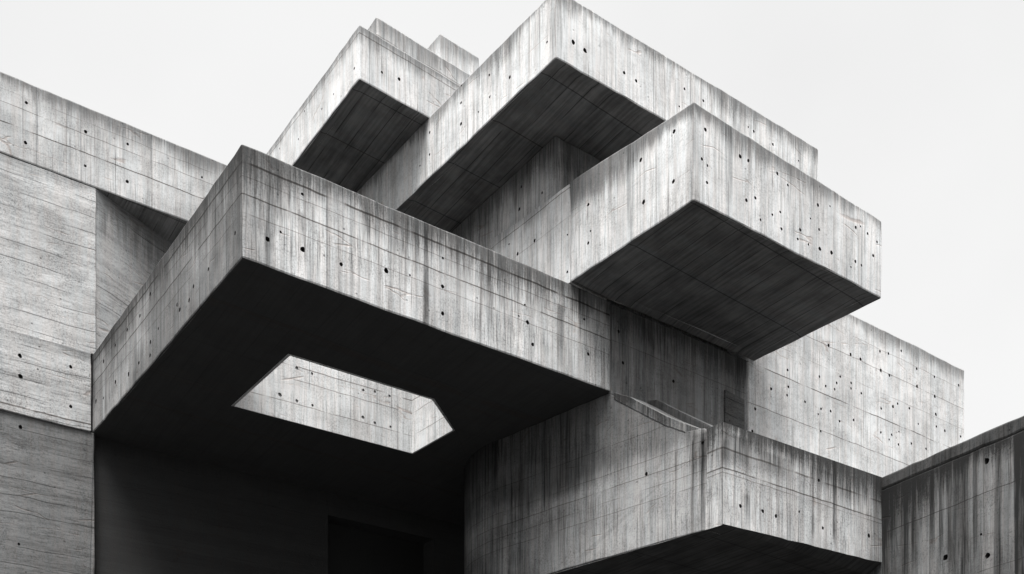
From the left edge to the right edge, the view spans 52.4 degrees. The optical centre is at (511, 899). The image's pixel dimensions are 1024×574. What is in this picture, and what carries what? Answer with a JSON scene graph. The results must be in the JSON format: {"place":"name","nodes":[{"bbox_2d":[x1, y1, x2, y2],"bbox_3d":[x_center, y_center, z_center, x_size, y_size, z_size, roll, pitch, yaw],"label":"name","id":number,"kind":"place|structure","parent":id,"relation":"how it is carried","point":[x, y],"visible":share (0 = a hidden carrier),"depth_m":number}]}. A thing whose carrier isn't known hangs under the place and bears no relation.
{"place":"outdoors","nodes":[
{"label":"outdoors","id":0,"kind":"place"},
{"bbox_2d":[0,72,227,573],"bbox_3d":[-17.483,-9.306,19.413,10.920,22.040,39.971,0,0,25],"label":"concrete wing","id":1,"kind":"structure","parent":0,"point":[97,210],"depth_m":26.28},
{"bbox_2d":[0,0,1023,440],"label":"sky","id":2,"kind":"structure","parent":0,"point":[912,111]},
{"bbox_2d":[91,0,964,573],"bbox_3d":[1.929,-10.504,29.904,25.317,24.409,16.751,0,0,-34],"label":"concrete building","id":3,"kind":"structure","parent":0,"point":[559,286],"depth_m":24.74},
{"bbox_2d":[328,523,422,573],"bbox_3d":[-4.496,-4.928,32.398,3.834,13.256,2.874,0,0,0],"label":"doorway","id":4,"kind":"structure","parent":3,"relation":"in","point":[350,550],"depth_m":32.10},
{"label":"ground","id":5,"kind":"structure","parent":0,"visible":0},
{"bbox_2d":[870,416,1023,573],"bbox_3d":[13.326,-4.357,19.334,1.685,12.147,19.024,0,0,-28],"label":"concrete wall","id":6,"kind":"structure","parent":5,"relation":"on","point":[957,509],"depth_m":23.53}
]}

